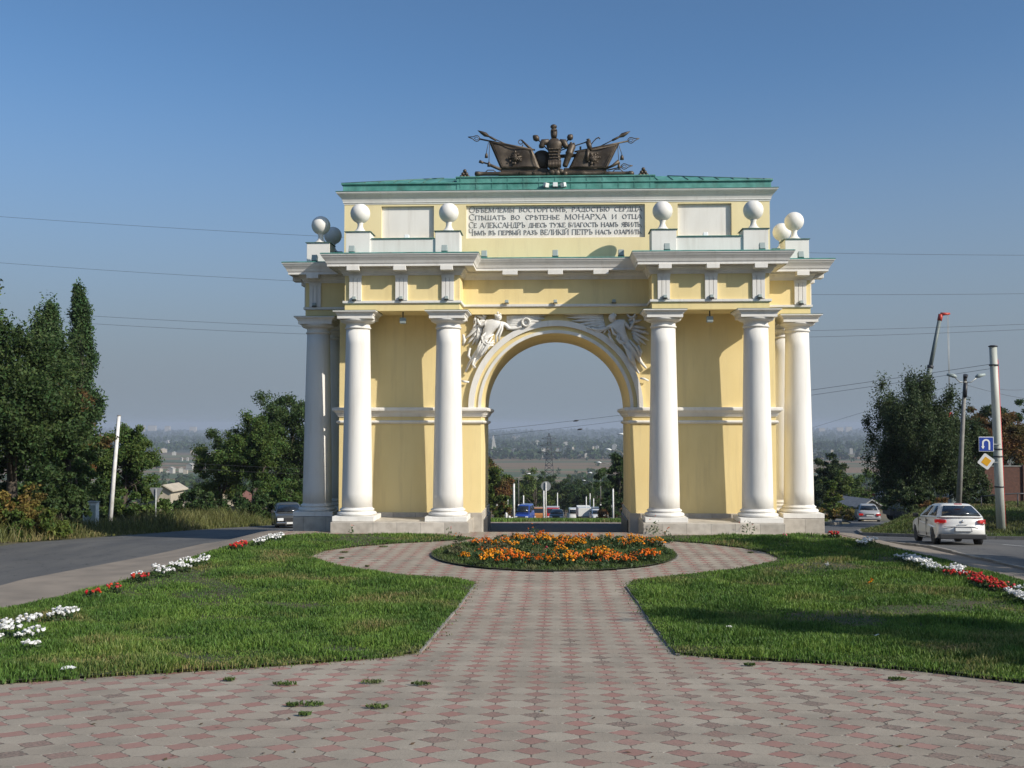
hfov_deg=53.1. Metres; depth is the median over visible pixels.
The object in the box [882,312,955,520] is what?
crane truck
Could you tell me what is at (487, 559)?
marigold plant
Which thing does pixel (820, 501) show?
avenue tree
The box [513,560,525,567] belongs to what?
bedding plant
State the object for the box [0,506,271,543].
verge grass
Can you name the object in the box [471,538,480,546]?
marigold plant
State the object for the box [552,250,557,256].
floodlight
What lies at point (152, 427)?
apartment block
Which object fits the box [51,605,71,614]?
petunia plant
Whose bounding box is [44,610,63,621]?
petunia plant
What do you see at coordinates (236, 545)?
salvia plant
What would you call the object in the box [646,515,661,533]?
rose bush
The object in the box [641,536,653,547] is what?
marigold plant
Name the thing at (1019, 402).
elm tree
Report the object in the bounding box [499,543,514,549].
bedding plant
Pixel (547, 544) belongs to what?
bedding plant
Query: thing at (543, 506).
avenue pole
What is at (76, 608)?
petunia plant
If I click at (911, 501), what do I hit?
shrub
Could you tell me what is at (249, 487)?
avenue tree
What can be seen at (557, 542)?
marigold plant
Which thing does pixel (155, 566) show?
petunia plant
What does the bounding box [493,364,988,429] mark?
overhead wire
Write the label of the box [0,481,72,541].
shrub
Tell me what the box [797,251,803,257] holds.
floodlight
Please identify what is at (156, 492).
give way sign
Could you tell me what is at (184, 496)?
shrub
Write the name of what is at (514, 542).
marigold plant
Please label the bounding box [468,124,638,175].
trophy sculpture
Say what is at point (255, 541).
petunia plant
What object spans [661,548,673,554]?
bedding plant
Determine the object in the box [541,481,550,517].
round sign
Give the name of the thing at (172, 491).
house
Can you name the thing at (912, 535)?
kerb
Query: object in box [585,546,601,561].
marigold plant
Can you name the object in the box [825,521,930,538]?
side street
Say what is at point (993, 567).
sidewalk
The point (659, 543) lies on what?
marigold plant
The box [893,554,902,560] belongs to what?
petunia plant
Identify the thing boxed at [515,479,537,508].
avenue tree
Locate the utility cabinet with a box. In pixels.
[83,501,99,523]
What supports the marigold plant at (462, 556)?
on the flower bed soil at (547, 569)
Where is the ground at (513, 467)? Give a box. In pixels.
[0,429,1014,545]
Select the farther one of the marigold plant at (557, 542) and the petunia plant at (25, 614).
the marigold plant at (557, 542)
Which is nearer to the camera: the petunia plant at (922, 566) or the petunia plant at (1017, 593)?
the petunia plant at (1017, 593)
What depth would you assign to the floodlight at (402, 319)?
36.22 m
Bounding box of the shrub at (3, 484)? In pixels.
[0,465,46,532]
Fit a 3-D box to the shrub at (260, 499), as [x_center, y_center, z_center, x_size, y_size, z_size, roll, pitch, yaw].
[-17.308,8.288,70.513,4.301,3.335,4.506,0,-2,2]
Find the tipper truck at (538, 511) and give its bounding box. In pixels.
[534,507,542,517]
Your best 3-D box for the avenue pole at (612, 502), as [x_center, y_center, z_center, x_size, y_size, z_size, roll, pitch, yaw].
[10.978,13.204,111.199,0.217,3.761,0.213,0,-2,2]
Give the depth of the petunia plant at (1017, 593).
20.66 m
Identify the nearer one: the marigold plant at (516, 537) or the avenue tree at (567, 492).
the marigold plant at (516, 537)
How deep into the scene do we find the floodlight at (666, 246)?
35.23 m
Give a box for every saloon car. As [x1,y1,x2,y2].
[271,502,300,527]
[548,509,564,517]
[588,509,604,517]
[853,504,880,521]
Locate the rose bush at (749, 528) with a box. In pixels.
[739,520,756,534]
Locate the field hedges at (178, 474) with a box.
[0,454,854,480]
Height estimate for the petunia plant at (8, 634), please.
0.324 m
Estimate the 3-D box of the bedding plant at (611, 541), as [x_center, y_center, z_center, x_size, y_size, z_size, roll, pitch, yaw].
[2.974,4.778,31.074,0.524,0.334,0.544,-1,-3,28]
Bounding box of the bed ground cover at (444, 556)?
[432,537,675,571]
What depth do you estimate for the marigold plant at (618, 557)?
26.57 m
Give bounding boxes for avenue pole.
[513,483,514,517]
[543,490,544,517]
[612,488,613,517]
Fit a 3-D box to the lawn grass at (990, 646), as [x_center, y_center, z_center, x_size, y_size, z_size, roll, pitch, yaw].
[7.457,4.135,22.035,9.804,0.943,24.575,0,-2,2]
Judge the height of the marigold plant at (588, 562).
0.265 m
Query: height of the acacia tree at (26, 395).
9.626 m
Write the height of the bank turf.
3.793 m
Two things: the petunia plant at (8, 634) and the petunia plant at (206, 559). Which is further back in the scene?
the petunia plant at (206, 559)
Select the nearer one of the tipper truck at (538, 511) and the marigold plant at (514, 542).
the marigold plant at (514, 542)
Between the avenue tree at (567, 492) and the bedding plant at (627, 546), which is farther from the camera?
the avenue tree at (567, 492)
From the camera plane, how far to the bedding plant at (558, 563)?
26.44 m
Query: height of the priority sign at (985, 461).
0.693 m
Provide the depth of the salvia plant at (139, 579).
23.69 m
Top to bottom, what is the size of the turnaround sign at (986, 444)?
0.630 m
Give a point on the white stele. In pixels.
(493, 443)
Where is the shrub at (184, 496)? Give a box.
[171,486,205,512]
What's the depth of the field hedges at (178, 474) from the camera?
1415.41 m
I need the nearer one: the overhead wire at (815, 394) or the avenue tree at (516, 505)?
the overhead wire at (815, 394)
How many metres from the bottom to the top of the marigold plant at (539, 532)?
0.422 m
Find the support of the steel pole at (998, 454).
on the ground at (513, 467)
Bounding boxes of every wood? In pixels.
[2,472,981,508]
[93,427,1006,459]
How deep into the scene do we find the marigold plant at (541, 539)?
30.85 m
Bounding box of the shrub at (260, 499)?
[235,481,287,521]
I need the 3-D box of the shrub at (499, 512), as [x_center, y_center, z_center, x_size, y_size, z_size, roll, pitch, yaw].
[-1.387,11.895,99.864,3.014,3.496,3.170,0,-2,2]
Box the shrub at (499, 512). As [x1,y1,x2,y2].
[488,489,512,517]
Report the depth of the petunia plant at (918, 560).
26.11 m
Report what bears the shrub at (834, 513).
on the ground at (513, 467)
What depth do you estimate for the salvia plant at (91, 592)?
21.01 m
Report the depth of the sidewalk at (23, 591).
24.99 m
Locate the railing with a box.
[980,493,1023,506]
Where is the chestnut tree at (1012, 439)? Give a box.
[966,404,1023,478]
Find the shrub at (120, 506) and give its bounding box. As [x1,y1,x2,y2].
[99,486,174,521]
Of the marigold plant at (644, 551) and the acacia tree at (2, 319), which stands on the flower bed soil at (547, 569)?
the marigold plant at (644, 551)
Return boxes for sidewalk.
[0,530,292,607]
[839,533,1023,579]
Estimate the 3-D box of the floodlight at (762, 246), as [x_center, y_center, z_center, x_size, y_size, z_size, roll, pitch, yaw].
[8.593,-4.712,35.188,0.224,0.288,0.250,0,-2,2]
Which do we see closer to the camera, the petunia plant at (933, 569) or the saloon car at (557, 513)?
the petunia plant at (933, 569)
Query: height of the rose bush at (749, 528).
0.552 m
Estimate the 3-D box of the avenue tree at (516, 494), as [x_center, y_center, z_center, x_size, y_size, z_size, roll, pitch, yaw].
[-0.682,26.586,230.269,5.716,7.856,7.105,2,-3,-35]
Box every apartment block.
[148,425,156,430]
[190,427,196,431]
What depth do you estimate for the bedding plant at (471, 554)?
27.85 m
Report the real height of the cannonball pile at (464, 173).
0.374 m
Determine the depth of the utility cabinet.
50.49 m
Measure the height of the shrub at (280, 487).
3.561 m
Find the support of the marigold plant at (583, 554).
on the flower bed soil at (547, 569)
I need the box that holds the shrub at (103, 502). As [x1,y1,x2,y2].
[64,473,126,520]
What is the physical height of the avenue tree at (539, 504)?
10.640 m
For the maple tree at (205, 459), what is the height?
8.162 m
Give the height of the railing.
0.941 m
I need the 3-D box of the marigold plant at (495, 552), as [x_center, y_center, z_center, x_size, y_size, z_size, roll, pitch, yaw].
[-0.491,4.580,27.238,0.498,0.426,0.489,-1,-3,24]
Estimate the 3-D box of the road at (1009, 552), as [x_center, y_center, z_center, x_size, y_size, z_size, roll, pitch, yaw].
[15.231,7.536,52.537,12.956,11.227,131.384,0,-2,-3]
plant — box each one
[0,617,20,628]
[0,621,22,639]
[13,629,31,641]
[16,613,35,623]
[21,638,41,652]
[23,612,42,623]
[23,625,45,638]
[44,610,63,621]
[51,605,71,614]
[55,606,74,620]
[65,606,79,615]
[83,587,101,598]
[106,582,121,592]
[130,572,144,582]
[141,572,149,580]
[150,563,165,573]
[154,566,170,578]
[166,567,176,574]
[167,561,179,569]
[177,562,191,572]
[179,556,192,566]
[190,557,201,566]
[199,556,209,564]
[228,542,241,549]
[232,543,244,550]
[252,537,264,545]
[262,534,272,541]
[272,534,280,540]
[273,532,284,538]
[445,545,460,555]
[452,541,467,550]
[453,532,466,543]
[456,548,471,556]
[458,551,470,561]
[468,549,483,557]
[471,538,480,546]
[471,553,483,560]
[477,539,495,547]
[477,552,494,566]
[479,541,494,550]
[481,537,489,546]
[485,548,501,561]
[495,556,507,565]
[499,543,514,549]
[500,547,512,560]
[501,550,515,564]
[505,547,521,560]
[510,541,518,547]
[511,533,523,543]
[513,543,527,551]
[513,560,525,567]
[514,551,528,563]
[522,533,533,541]
[522,537,536,545]
[524,554,535,564]
[529,549,543,558]
[534,534,550,543]
[534,553,551,566]
[537,530,548,539]
[539,548,551,556]
[542,539,556,547]
[546,554,559,565]
[547,534,557,541]
[552,557,567,565]
[553,544,569,554]
[554,539,564,547]
[559,551,576,567]
[565,539,575,547]
[567,550,579,559]
[570,537,587,549]
[573,554,585,563]
[578,550,590,560]
[583,558,593,566]
[584,532,593,541]
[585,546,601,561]
[590,536,598,542]
[594,545,609,551]
[595,556,609,567]
[596,550,608,559]
[598,541,611,547]
[602,549,619,561]
[605,536,616,543]
[605,553,618,565]
[611,540,625,548]
[613,552,628,564]
[621,543,634,549]
[623,555,637,567]
[626,533,634,540]
[629,551,642,562]
[630,537,644,547]
[638,548,655,562]
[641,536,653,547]
[646,548,662,563]
[649,536,666,547]
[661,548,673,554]
[828,530,839,538]
[828,531,839,537]
[856,540,868,547]
[867,536,877,544]
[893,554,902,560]
[904,556,917,565]
[912,558,926,566]
[919,562,930,569]
[927,563,941,573]
[942,568,954,575]
[948,570,965,577]
[964,571,976,576]
[967,576,981,582]
[970,576,985,587]
[974,577,993,588]
[988,584,1000,591]
[989,581,1001,588]
[1000,581,1016,589]
[1000,585,1012,592]
[1001,586,1015,596]
[1007,590,1021,599]
[1012,590,1023,602]
[1014,584,1023,590]
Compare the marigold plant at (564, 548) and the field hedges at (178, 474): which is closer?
the marigold plant at (564, 548)
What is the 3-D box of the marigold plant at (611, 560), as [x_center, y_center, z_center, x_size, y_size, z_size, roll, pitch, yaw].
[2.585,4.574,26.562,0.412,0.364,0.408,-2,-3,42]
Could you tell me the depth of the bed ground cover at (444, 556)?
27.32 m
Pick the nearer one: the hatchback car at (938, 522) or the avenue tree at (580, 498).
the hatchback car at (938, 522)
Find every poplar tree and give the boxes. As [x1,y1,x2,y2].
[6,292,92,519]
[65,276,108,517]
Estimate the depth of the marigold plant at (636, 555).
27.09 m
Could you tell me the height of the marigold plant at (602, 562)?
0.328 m
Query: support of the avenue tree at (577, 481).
on the ground at (513, 467)
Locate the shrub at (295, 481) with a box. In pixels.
[274,479,302,503]
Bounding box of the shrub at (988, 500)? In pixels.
[955,484,994,504]
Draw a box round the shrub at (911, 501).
[880,480,937,513]
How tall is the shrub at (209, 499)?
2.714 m
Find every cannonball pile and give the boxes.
[460,169,468,175]
[638,167,647,174]
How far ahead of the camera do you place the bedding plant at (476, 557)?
27.48 m
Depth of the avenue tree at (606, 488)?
256.98 m
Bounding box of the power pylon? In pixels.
[537,433,560,482]
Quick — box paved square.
[0,531,1023,767]
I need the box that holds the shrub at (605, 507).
[597,495,622,517]
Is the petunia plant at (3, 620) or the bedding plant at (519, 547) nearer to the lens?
the petunia plant at (3, 620)
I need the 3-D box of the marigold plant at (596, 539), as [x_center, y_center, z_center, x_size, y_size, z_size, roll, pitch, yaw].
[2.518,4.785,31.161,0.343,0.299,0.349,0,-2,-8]
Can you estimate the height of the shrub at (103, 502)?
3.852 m
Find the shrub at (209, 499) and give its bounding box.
[190,489,252,513]
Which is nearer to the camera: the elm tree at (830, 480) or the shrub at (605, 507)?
the elm tree at (830, 480)
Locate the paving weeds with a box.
[0,533,1023,715]
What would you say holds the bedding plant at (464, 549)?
on the flower bed soil at (547, 569)
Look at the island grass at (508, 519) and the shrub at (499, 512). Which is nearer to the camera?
the island grass at (508, 519)
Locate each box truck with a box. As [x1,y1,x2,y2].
[547,506,558,517]
[576,505,590,517]
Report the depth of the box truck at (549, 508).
174.52 m
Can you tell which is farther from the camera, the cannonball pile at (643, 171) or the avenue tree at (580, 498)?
the avenue tree at (580, 498)
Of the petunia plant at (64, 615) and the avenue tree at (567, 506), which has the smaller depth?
the petunia plant at (64, 615)
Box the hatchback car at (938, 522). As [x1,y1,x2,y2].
[913,503,986,544]
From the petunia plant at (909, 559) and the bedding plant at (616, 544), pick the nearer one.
the petunia plant at (909, 559)
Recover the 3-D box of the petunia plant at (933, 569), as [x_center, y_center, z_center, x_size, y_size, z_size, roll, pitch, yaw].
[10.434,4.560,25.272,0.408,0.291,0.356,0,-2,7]
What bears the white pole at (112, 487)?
on the ground at (513, 467)
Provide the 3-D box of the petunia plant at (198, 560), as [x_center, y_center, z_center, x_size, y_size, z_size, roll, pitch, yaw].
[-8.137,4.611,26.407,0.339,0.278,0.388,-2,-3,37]
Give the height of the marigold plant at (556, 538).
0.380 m
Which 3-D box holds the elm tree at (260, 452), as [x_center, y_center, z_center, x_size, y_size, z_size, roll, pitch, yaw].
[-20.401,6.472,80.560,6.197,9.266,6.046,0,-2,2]
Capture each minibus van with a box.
[515,503,534,517]
[566,507,575,517]
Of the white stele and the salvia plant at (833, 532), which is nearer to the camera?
the salvia plant at (833, 532)
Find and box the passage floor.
[489,523,622,531]
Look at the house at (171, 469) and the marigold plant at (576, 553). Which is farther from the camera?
the house at (171, 469)
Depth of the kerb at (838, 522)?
73.57 m
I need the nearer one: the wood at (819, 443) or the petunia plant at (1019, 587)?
the petunia plant at (1019, 587)
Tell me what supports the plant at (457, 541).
on the flower bed soil at (547, 569)
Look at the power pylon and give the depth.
757.23 m
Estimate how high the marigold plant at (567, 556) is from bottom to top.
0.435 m
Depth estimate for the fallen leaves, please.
9.76 m
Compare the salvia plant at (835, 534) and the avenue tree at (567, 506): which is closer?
the salvia plant at (835, 534)
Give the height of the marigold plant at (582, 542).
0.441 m
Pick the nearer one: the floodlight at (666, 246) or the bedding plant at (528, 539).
the bedding plant at (528, 539)
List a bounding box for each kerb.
[824,519,841,525]
[859,532,1023,539]
[886,541,1023,569]
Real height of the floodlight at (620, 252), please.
0.285 m
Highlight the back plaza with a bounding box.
[491,522,620,523]
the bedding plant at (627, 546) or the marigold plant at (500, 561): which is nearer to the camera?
the marigold plant at (500, 561)
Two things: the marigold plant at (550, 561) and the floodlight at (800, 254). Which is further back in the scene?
the floodlight at (800, 254)
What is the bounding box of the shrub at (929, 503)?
[918,497,948,507]
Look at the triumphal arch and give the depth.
36.97 m
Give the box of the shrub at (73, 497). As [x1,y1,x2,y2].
[40,471,93,533]
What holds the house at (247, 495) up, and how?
on the ground at (513, 467)
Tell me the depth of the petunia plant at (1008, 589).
21.32 m
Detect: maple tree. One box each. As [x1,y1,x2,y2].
[92,422,164,506]
[190,426,247,505]
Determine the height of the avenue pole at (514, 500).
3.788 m
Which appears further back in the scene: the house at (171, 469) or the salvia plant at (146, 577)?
the house at (171, 469)
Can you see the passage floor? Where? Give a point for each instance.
(560, 527)
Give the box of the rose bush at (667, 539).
[662,527,674,542]
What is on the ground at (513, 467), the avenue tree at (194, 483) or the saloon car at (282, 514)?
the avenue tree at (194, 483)
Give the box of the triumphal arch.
[281,174,835,534]
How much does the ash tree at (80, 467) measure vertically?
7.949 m
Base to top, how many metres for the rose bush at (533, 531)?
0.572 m
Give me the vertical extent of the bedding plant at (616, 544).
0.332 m
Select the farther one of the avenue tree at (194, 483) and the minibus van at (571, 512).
the minibus van at (571, 512)
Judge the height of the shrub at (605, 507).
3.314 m
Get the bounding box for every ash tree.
[33,383,118,521]
[488,456,514,517]
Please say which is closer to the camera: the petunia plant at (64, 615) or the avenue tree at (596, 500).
the petunia plant at (64, 615)
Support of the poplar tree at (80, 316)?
on the ground at (513, 467)
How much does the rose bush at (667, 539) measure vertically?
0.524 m
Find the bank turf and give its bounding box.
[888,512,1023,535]
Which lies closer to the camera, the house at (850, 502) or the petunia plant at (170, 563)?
the petunia plant at (170, 563)
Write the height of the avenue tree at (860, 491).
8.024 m
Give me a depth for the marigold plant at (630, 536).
31.76 m
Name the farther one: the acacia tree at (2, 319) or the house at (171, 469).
the house at (171, 469)
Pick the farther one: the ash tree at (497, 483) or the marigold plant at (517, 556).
the ash tree at (497, 483)
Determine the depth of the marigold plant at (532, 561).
26.53 m
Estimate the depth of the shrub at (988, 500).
65.89 m
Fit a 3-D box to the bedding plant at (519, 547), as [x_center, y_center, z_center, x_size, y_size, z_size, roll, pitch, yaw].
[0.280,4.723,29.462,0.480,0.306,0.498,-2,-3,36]
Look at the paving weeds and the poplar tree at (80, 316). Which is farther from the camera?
the poplar tree at (80, 316)
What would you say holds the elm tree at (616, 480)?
on the ground at (513, 467)
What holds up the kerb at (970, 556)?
on the ground at (513, 467)
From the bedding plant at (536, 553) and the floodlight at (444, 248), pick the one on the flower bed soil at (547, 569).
the bedding plant at (536, 553)
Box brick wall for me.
[983,465,1023,501]
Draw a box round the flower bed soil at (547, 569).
[431,545,677,569]
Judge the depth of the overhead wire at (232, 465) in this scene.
69.70 m
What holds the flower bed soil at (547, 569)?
on the paved square
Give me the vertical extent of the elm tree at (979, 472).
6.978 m
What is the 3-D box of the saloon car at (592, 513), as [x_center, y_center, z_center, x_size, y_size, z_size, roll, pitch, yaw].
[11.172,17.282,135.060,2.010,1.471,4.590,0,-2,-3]
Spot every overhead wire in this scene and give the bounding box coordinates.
[0,216,944,254]
[8,263,951,294]
[70,314,1019,330]
[103,324,1023,336]
[167,467,291,473]
[175,462,294,468]
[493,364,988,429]
[494,369,985,435]
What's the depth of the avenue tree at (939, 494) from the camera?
204.85 m
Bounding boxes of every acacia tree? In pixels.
[0,279,29,381]
[0,309,107,499]
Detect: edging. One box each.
[417,584,476,652]
[430,554,678,572]
[626,586,679,655]
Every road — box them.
[0,525,292,584]
[878,530,1023,565]
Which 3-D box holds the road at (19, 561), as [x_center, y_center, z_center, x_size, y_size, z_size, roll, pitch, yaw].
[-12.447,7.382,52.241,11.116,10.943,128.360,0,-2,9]
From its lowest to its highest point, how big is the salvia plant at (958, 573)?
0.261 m
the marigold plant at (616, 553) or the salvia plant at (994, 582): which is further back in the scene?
the marigold plant at (616, 553)
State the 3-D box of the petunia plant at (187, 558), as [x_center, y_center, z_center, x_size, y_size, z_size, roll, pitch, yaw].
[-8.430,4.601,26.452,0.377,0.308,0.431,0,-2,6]
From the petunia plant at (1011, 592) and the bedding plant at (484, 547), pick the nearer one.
the petunia plant at (1011, 592)
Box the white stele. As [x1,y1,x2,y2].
[492,435,497,451]
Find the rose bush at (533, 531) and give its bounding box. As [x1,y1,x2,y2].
[528,523,538,537]
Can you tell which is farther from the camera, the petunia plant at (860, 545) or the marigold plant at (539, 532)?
the marigold plant at (539, 532)
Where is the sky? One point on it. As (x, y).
(894, 129)
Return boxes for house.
[157,482,187,510]
[167,467,175,472]
[186,463,193,469]
[214,489,251,511]
[832,496,882,520]
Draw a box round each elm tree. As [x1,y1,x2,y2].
[210,408,289,501]
[232,390,304,497]
[592,452,622,517]
[813,452,852,506]
[859,364,983,512]
[929,415,993,502]
[1006,398,1023,465]
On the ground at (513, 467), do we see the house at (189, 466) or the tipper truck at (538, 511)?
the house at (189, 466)
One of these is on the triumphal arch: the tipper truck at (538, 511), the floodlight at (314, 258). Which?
the floodlight at (314, 258)
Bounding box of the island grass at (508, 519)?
[491,517,620,521]
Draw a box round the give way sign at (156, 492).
[150,488,162,515]
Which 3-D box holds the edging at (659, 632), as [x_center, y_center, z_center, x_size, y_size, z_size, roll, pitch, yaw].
[2.520,4.351,18.951,0.102,0.615,8.583,0,-2,2]
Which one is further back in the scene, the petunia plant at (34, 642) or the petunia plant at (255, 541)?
the petunia plant at (255, 541)
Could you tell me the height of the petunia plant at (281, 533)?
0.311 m
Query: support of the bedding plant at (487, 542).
on the flower bed soil at (547, 569)
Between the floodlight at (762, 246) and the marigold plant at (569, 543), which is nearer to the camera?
the marigold plant at (569, 543)
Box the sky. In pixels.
[0,0,1023,430]
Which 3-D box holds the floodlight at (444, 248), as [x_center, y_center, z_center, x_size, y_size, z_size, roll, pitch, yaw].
[-2.347,-4.693,35.652,0.224,0.288,0.250,0,-2,2]
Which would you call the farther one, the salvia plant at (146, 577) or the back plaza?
the back plaza
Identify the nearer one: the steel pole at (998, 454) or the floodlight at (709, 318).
the floodlight at (709, 318)
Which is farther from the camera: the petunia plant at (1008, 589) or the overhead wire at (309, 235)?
the overhead wire at (309, 235)
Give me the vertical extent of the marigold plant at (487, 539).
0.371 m
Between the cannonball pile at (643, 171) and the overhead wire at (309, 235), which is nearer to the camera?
the cannonball pile at (643, 171)
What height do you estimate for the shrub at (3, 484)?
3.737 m
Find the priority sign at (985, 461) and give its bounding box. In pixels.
[978,453,998,469]
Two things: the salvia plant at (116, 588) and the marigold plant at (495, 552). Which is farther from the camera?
the marigold plant at (495, 552)
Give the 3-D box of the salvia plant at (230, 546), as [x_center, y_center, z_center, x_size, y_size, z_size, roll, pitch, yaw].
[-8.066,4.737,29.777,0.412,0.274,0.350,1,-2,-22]
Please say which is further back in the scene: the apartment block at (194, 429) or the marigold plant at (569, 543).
the apartment block at (194, 429)
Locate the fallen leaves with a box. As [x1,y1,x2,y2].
[20,572,1014,767]
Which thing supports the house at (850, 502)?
on the ground at (513, 467)
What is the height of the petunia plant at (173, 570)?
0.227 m
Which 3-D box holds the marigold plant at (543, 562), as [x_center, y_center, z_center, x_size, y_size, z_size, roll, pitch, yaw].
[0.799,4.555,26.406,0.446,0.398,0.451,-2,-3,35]
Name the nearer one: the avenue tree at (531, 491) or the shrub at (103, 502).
the shrub at (103, 502)
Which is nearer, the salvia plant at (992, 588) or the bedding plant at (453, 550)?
the salvia plant at (992, 588)
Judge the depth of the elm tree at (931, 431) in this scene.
67.42 m
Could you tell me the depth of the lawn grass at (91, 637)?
18.32 m
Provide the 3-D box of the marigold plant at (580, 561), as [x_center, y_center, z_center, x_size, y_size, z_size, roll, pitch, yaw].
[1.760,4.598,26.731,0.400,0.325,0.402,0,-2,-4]
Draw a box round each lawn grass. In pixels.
[0,531,474,683]
[627,532,1023,682]
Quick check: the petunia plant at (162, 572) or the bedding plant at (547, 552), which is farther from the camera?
the bedding plant at (547, 552)
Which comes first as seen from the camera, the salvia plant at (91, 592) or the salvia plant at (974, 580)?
the salvia plant at (91, 592)
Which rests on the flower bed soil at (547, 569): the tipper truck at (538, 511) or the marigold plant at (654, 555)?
the marigold plant at (654, 555)
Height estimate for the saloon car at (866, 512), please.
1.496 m
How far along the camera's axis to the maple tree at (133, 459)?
62.57 m
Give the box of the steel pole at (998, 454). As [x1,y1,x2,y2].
[988,345,1005,529]
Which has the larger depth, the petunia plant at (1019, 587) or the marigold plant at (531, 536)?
the marigold plant at (531, 536)
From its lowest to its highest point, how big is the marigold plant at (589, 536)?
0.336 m
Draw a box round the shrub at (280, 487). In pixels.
[262,477,302,518]
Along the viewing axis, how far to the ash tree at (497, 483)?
110.60 m
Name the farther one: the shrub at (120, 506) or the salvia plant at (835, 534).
the shrub at (120, 506)
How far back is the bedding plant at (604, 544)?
30.08 m
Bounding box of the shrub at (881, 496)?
[872,491,915,502]
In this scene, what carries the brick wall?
on the ground at (513, 467)
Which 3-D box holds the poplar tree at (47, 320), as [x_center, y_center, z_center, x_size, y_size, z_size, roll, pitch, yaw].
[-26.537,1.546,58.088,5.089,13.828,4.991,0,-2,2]
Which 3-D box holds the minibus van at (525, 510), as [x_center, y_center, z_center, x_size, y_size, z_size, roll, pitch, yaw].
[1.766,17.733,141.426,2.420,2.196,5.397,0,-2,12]
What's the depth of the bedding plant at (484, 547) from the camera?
29.44 m
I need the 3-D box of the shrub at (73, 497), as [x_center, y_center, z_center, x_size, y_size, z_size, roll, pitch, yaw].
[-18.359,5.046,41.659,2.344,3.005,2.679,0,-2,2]
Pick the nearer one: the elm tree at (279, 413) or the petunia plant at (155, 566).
the petunia plant at (155, 566)
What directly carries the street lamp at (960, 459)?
on the ground at (513, 467)
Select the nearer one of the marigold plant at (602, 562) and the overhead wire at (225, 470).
the marigold plant at (602, 562)
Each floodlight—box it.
[311,255,317,260]
[349,246,354,251]
[400,312,405,323]
[441,245,447,251]
[481,250,486,256]
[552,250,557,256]
[618,249,623,256]
[664,243,669,249]
[706,311,712,322]
[759,242,765,249]
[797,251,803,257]
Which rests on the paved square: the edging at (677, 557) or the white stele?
the edging at (677, 557)
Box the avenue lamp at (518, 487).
[518,473,530,504]
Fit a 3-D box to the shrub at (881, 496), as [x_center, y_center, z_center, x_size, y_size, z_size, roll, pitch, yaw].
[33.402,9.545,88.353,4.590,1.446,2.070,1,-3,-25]
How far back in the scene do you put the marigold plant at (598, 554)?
27.24 m
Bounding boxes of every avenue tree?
[185,479,221,503]
[244,484,263,508]
[503,486,521,509]
[514,467,560,506]
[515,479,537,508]
[536,471,579,508]
[537,480,554,506]
[554,483,569,509]
[565,474,599,506]
[571,484,594,517]
[583,486,604,506]
[599,477,610,517]
[814,497,824,513]
[847,469,886,510]
[934,487,947,502]
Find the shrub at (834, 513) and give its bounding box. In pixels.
[816,495,863,520]
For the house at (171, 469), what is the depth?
1454.49 m
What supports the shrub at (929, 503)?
on the bank turf
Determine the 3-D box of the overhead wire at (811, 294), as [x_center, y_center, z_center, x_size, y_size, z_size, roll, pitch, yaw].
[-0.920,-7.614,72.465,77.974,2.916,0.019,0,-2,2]
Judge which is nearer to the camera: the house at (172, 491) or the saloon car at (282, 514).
the saloon car at (282, 514)
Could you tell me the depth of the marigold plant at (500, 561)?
26.44 m
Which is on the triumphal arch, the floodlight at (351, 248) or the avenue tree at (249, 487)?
the floodlight at (351, 248)
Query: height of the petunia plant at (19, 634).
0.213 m
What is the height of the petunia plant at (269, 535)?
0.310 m
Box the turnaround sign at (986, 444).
[979,437,1000,451]
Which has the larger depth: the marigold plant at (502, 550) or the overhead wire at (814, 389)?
the overhead wire at (814, 389)
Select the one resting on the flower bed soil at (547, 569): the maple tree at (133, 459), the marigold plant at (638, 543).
the marigold plant at (638, 543)
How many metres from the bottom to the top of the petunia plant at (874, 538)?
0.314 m
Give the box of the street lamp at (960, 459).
[947,373,985,502]
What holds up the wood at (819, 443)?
on the ground at (513, 467)
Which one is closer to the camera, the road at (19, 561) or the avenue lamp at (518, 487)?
the road at (19, 561)
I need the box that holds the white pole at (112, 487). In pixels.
[107,415,120,520]

